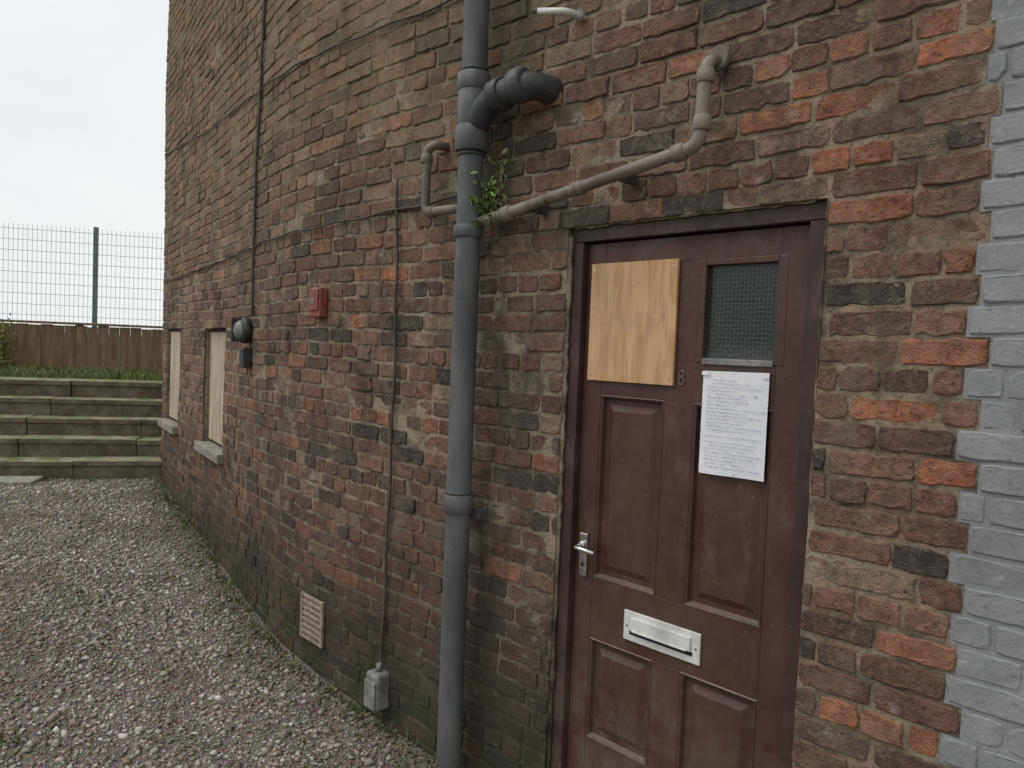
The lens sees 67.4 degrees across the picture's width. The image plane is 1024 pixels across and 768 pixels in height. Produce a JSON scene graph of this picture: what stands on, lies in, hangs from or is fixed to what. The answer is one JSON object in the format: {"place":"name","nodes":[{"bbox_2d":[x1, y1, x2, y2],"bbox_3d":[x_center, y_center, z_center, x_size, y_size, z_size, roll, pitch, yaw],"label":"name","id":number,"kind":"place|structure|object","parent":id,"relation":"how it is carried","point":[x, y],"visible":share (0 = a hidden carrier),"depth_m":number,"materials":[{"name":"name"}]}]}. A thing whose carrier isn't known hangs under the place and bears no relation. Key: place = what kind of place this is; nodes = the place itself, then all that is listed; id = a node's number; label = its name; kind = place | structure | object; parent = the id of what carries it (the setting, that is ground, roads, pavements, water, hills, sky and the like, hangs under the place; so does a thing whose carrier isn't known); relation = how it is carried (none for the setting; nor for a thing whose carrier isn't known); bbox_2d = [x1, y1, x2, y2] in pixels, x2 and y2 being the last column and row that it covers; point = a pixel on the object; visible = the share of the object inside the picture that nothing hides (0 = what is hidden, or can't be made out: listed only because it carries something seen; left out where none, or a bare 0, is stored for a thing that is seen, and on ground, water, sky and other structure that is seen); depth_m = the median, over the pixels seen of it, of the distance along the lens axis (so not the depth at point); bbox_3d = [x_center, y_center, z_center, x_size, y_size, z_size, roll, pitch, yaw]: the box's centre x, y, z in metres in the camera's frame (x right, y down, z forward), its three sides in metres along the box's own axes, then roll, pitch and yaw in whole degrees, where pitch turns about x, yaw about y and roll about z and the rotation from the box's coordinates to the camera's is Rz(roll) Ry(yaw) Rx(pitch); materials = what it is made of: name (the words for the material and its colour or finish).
{"place":"outdoors","nodes":[
{"label":"outdoors","id":0,"kind":"place"},
{"bbox_2d":[0,0,169,334],"label":"sky","id":1,"kind":"structure","parent":0,"point":[83,82],"materials":[{"name":"white"}]},
{"bbox_2d":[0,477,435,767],"bbox_3d":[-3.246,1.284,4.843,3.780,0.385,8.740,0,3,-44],"label":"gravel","id":2,"kind":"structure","parent":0,"point":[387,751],"depth_m":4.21,"materials":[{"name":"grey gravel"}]},
{"bbox_2d":[0,333,959,767],"bbox_3d":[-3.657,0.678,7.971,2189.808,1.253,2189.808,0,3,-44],"label":"ground","id":3,"kind":"structure","parent":0,"point":[48,755],"depth_m":3.93,"materials":[{"name":"grey stone"}]},
{"bbox_2d":[0,313,19,366],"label":"shrub","id":4,"kind":"object","parent":3,"relation":"on","point":[1,343],"visible":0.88,"depth_m":10.26,"materials":[{"name":"green plant"}]},
{"bbox_2d":[0,476,43,485],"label":"paving slab","id":5,"kind":"structure","parent":3,"relation":"on","point":[20,480],"depth_m":7.40,"materials":[{"name":"concrete"}]},
{"bbox_2d":[0,377,161,478],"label":"garden steps","id":6,"kind":"structure","parent":3,"relation":"on","point":[58,428],"depth_m":8.27,"materials":[{"name":"concrete"}]},
{"bbox_2d":[0,363,161,380],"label":"grass","id":7,"kind":"structure","parent":3,"relation":"on","point":[110,373],"depth_m":9.52,"materials":[{"name":"green plant"}]},
{"bbox_2d":[0,319,162,371],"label":"wooden fence","id":8,"kind":"object","parent":3,"relation":"on","point":[51,344],"visible":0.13,"depth_m":10.73,"materials":[{"name":"brown wood"}]},
{"bbox_2d":[0,223,163,359],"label":"fence","id":9,"kind":"object","parent":3,"relation":"on","point":[95,286],"visible":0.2,"depth_m":10.98,"materials":[{"name":"metal"}]},
{"bbox_2d":[0,473,436,764],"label":"weeds","id":10,"kind":"object","parent":3,"relation":"on","point":[354,706],"visible":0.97,"depth_m":4.42,"materials":[{"name":"green plant"}]},
{"bbox_2d":[160,0,1002,767],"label":"wall bricks","id":11,"kind":"object","parent":3,"relation":"on","point":[696,198],"depth_m":3.00,"materials":[{"name":"brown brick"}]},
{"bbox_2d":[158,418,178,434],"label":"sill","id":12,"kind":"structure","parent":11,"relation":"on","point":[170,426],"depth_m":7.35,"materials":[{"name":"stone"}]},
{"bbox_2d":[169,332,180,419],"bbox_3d":[-3.252,-0.081,7.452,0.015,0.850,0.675,1,3,-33],"label":"board","id":13,"kind":"object","parent":12,"relation":"on","point":[174,371],"visible":0.56,"depth_m":7.50,"materials":[{"name":"beige wood"}]},
{"bbox_2d":[194,440,223,463],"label":"sill","id":14,"kind":"structure","parent":11,"relation":"on","point":[211,450],"depth_m":5.81,"materials":[{"name":"stone"}]},
{"bbox_2d":[209,332,225,444],"bbox_3d":[-2.237,0.029,5.882,0.015,0.850,0.664,1,3,-33],"label":"board","id":15,"kind":"object","parent":14,"relation":"on","point":[217,357],"visible":0.56,"depth_m":5.93,"materials":[{"name":"beige wood"}]},
{"bbox_2d":[214,329,225,331],"bbox_3d":[-2.184,-0.398,5.887,0.069,0.045,0.624,1,3,-33],"label":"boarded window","id":16,"kind":"structure","parent":11,"relation":"attached to","point":[219,330],"depth_m":5.94,"materials":[{"name":"brown paint"}]},
{"bbox_2d":[231,317,251,367],"bbox_3d":[-1.731,-0.267,4.920,0.131,0.325,0.172,0,3,-44],"label":"wall light","id":17,"kind":"object","parent":11,"relation":"attached to","point":[241,330],"visible":1,"depth_m":4.89,"materials":[{"name":"grey metal"}]},
{"bbox_2d":[251,0,265,315],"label":"wall cable","id":18,"kind":"object","parent":11,"relation":"attached to","point":[256,155],"depth_m":4.79,"materials":[{"name":"black rubber"}]},
{"bbox_2d":[164,0,451,154],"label":"wall cable","id":19,"kind":"object","parent":11,"relation":"attached to","point":[353,39],"depth_m":3.96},
{"bbox_2d":[164,194,456,281],"bbox_3d":[-1.940,-0.912,5.420,0.236,0.096,5.784,0,3,-36],"label":"wall cable","id":20,"kind":"object","parent":11,"relation":"attached to","point":[371,215],"depth_m":3.96,"materials":[{"name":"black rubber"}]},
{"bbox_2d":[300,591,324,648],"bbox_3d":[-1.068,1.258,4.105,0.020,0.245,0.236,0,3,-43],"label":"air vent","id":21,"kind":"object","parent":11,"relation":"attached to","point":[312,609],"visible":1,"depth_m":4.09,"materials":[{"name":"ceramic"}]},
{"bbox_2d":[309,287,327,317],"bbox_3d":[-1.010,-0.423,3.991,0.061,0.155,0.111,0,3,-44],"label":"alarm box","id":22,"kind":"object","parent":11,"relation":"attached to","point":[318,301],"visible":1,"depth_m":3.96,"materials":[{"name":"red paint"}]},
{"bbox_2d":[364,663,389,711],"bbox_3d":[-0.630,1.415,3.600,0.094,0.210,0.100,0,3,-44],"label":"cable box","id":23,"kind":"object","parent":11,"relation":"attached to","point":[376,683],"visible":1,"depth_m":3.56,"materials":[{"name":"grey plastic"}]},
{"bbox_2d":[379,179,398,670],"bbox_3d":[-0.564,0.217,3.567,0.032,2.311,0.026,0,3,-44],"label":"wall cable","id":24,"kind":"object","parent":11,"relation":"attached to","point":[391,418],"depth_m":3.57,"materials":[{"name":"grey plastic"}]},
{"bbox_2d":[166,198,830,767],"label":"opening reveals","id":25,"kind":"object","parent":11,"relation":"attached to","point":[206,412],"visible":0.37,"depth_m":2.89,"materials":[{"name":"brown brick"}]},
{"bbox_2d":[436,0,563,767],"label":"drainpipe","id":26,"kind":"object","parent":11,"relation":"attached to","point":[484,99],"visible":1,"depth_m":3.01,"materials":[{"name":"grey paint"}]},
{"bbox_2d":[469,148,507,227],"bbox_3d":[-0.085,-0.744,2.941,0.121,0.295,0.173,0,3,-44],"label":"climbing weed","id":27,"kind":"object","parent":26,"relation":"attached to","point":[488,197],"visible":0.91,"depth_m":2.95,"materials":[{"name":"green plant"}]},
{"bbox_2d":[547,237,573,767],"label":"mortar fillet","id":28,"kind":"object","parent":11,"relation":"attached to","point":[563,434],"visible":1,"depth_m":2.84,"materials":[{"name":"grey concrete"}]},
{"bbox_2d":[537,7,586,21],"bbox_3d":[0.185,-1.319,2.734,0.191,0.054,0.074,2,3,-1],"label":"overflow pipe","id":29,"kind":"object","parent":11,"relation":"attached to","point":[579,15],"visible":1,"depth_m":2.72,"materials":[{"name":"white paint"}]},
{"bbox_2d":[550,243,590,767],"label":"jamb","id":30,"kind":"object","parent":11,"relation":"attached to","point":[573,429],"visible":0.48,"depth_m":2.83,"materials":[{"name":"brown paint"}]},
{"bbox_2d":[421,45,730,226],"bbox_3d":[0.132,-0.831,2.812,0.146,0.475,1.425,0,3,-44],"label":"waste pipe","id":31,"kind":"object","parent":11,"relation":"attached to","point":[717,59],"visible":0.99,"depth_m":2.54,"materials":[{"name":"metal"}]},
{"bbox_2d":[161,0,1002,767],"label":"wall mortar","id":32,"kind":"object","parent":11,"relation":"attached to","point":[535,382],"depth_m":2.94,"materials":[{"name":"grey concrete"}]},
{"bbox_2d":[573,198,816,229],"bbox_3d":[0.539,-0.541,2.479,0.020,0.020,0.906,0,3,-44],"label":"mortar fillet","id":33,"kind":"object","parent":11,"relation":"attached to","point":[662,218],"visible":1,"depth_m":2.42,"materials":[{"name":"grey concrete"}]},
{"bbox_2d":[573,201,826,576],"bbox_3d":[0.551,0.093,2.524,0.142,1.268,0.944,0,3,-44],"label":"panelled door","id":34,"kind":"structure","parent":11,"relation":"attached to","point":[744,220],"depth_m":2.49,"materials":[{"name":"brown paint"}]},
{"bbox_2d":[587,259,679,385],"bbox_3d":[0.412,-0.213,2.653,0.012,0.417,0.365,0,3,-44],"label":"plywood patch","id":35,"kind":"object","parent":34,"relation":"attached to","point":[633,321],"visible":1,"depth_m":2.64,"materials":[{"name":"beige wood"}]},
{"bbox_2d":[601,361,775,409],"bbox_3d":[0.566,-0.008,2.537,0.042,0.130,0.659,0,3,-44],"label":"lock rail","id":36,"kind":"object","parent":34,"relation":"attached to","point":[690,389],"visible":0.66,"depth_m":2.51,"materials":[{"name":"brown paint"}]},
{"bbox_2d":[678,370,684,384],"bbox_3d":[0.555,-0.020,2.515,0.004,0.049,0.024,0,3,-44],"label":"house number","id":37,"kind":"object","parent":36,"relation":"attached to","point":[681,377],"visible":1,"depth_m":2.52,"materials":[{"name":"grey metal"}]},
{"bbox_2d":[702,358,773,367],"bbox_3d":[0.700,-0.066,2.381,0.028,0.020,0.242,0,3,-44],"label":"bead bottom","id":38,"kind":"object","parent":36,"relation":"on","point":[737,362],"visible":0.92,"depth_m":2.37,"materials":[{"name":"grey plastic"}]},
{"bbox_2d":[607,227,783,262],"bbox_3d":[0.584,-0.443,2.518,0.042,0.081,0.659,0,3,-44],"label":"top rail","id":39,"kind":"object","parent":34,"relation":"attached to","point":[756,242],"visible":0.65,"depth_m":2.46,"materials":[{"name":"brown paint"}]},
{"bbox_2d":[707,255,779,265],"bbox_3d":[0.714,-0.380,2.369,0.024,0.020,0.242,0,3,-44],"label":"bead","id":40,"kind":"object","parent":39,"relation":"attached to","point":[745,260],"visible":0.84,"depth_m":2.36,"materials":[{"name":"brown paint"}]},
{"bbox_2d":[695,259,709,362],"bbox_3d":[0.615,-0.234,2.471,0.024,0.330,0.025,0,3,-44],"label":"bead","id":41,"kind":"object","parent":34,"relation":"attached to","point":[704,281],"visible":0.81,"depth_m":2.46,"materials":[{"name":"brown paint"}]},
{"bbox_2d":[706,262,778,360],"bbox_3d":[0.709,-0.226,2.389,0.001,0.330,0.275,0,3,-44],"label":"glass pane","id":42,"kind":"object","parent":34,"relation":"in","point":[742,309],"visible":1,"depth_m":2.38,"materials":[{"name":"grey glass"}]},
{"bbox_2d":[780,220,825,767],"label":"jamb","id":43,"kind":"object","parent":11,"relation":"attached to","point":[811,338],"visible":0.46,"depth_m":2.19,"materials":[{"name":"brown paint"}]},
{"bbox_2d":[808,211,828,517],"bbox_3d":[0.839,0.529,2.176,0.022,2.019,0.022,1,3,-21],"label":"mortar fillet","id":44,"kind":"object","parent":11,"relation":"attached to","point":[823,280],"visible":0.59,"depth_m":2.15,"materials":[{"name":"grey concrete"}]},
{"bbox_2d":[939,0,1023,767],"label":"grey painted mortar","id":45,"kind":"object","parent":11,"relation":"attached to","point":[1008,372],"visible":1,"depth_m":1.83,"materials":[{"name":"paint"}]},
{"bbox_2d":[203,20,1000,492],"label":"brick wall","id":46,"kind":"structure","parent":3,"relation":"on","point":[981,274],"depth_m":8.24,"materials":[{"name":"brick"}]},
{"bbox_2d":[942,0,1023,767],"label":"grey painted bricks","id":47,"kind":"object","parent":3,"relation":"on","point":[1008,513],"visible":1,"depth_m":1.82,"materials":[{"name":"grey brick"}]},
{"bbox_3d":[0.458,1.631,2.567,0.240,0.237,1.030,0,3,-44],"label":"doorstep","id":48,"kind":"object","parent":3,"relation":"on","visible":0},
{"bbox_2d":[567,243,607,767],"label":"stile","id":49,"kind":"object","parent":48,"relation":"on","point":[583,584],"visible":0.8,"depth_m":2.81,"materials":[{"name":"brown paint"}]},
{"bbox_2d":[584,736,648,767],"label":"bottom rail","id":50,"kind":"object","parent":48,"relation":"on","point":[598,755],"visible":0.63,"depth_m":2.75,"materials":[{"name":"brown paint"}]},
{"bbox_2d":[585,637,651,766],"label":"panel","id":51,"kind":"object","parent":50,"relation":"on","point":[618,700],"visible":1,"depth_m":2.71,"materials":[{"name":"brown paint"}]},
{"bbox_2d":[590,577,760,699],"bbox_3d":[0.533,0.831,2.574,0.042,0.220,0.659,0,3,-44],"label":"rail","id":52,"kind":"object","parent":51,"relation":"on","point":[730,655],"visible":0.65,"depth_m":2.49,"materials":[{"name":"brown paint"}]},
{"bbox_2d":[593,394,664,595],"bbox_3d":[0.406,0.378,2.683,0.020,0.665,0.275,0,3,-44],"label":"panel","id":53,"kind":"object","parent":52,"relation":"on","point":[629,468],"visible":1,"depth_m":2.68,"materials":[{"name":"brown paint"}]},
{"bbox_2d":[623,609,701,665],"bbox_3d":[0.493,0.845,2.567,0.024,0.104,0.305,0,3,-44],"label":"letterbox","id":54,"kind":"object","parent":52,"relation":"attached to","point":[667,638],"visible":1,"depth_m":2.56,"materials":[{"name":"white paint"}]},
{"bbox_2d":[656,400,693,604],"bbox_3d":[0.550,0.389,2.555,0.041,0.664,0.110,0,3,-44],"label":"mullion","id":55,"kind":"object","parent":52,"relation":"on","point":[674,494],"visible":0.69,"depth_m":2.54,"materials":[{"name":"brown paint"}]},
{"bbox_2d":[683,403,772,628],"bbox_3d":[0.675,0.400,2.408,0.020,0.665,0.275,0,3,-44],"label":"panel","id":56,"kind":"object","parent":52,"relation":"on","point":[726,547],"visible":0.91,"depth_m":2.41,"materials":[{"name":"brown paint"}]},
{"bbox_2d":[699,371,769,481],"bbox_3d":[0.682,0.126,2.374,0.010,0.329,0.228,0,3,-44],"label":"paper notice","id":57,"kind":"object","parent":56,"relation":"attached to","point":[733,424],"visible":1,"depth_m":2.37,"materials":[{"name":"white paper"}]},
{"bbox_2d":[647,661,679,767],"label":"mullion","id":58,"kind":"object","parent":50,"relation":"on","point":[664,702],"visible":0.71,"depth_m":2.57,"materials":[{"name":"brown paint"}]},
{"bbox_2d":[675,671,756,767],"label":"panel","id":59,"kind":"object","parent":50,"relation":"on","point":[716,726],"visible":1,"depth_m":2.45,"materials":[{"name":"brown paint"}]},
{"bbox_2d":[754,225,810,767],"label":"stile","id":60,"kind":"object","parent":48,"relation":"on","point":[781,502],"visible":0.56,"depth_m":2.27,"materials":[{"name":"brown paint"}]},
{"bbox_2d":[773,254,789,365],"bbox_3d":[0.804,-0.217,2.278,0.024,0.330,0.032,0,3,-44],"label":"bead","id":61,"kind":"object","parent":60,"relation":"attached to","point":[781,310],"visible":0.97,"depth_m":2.27,"materials":[{"name":"brown paint"}]}
]}

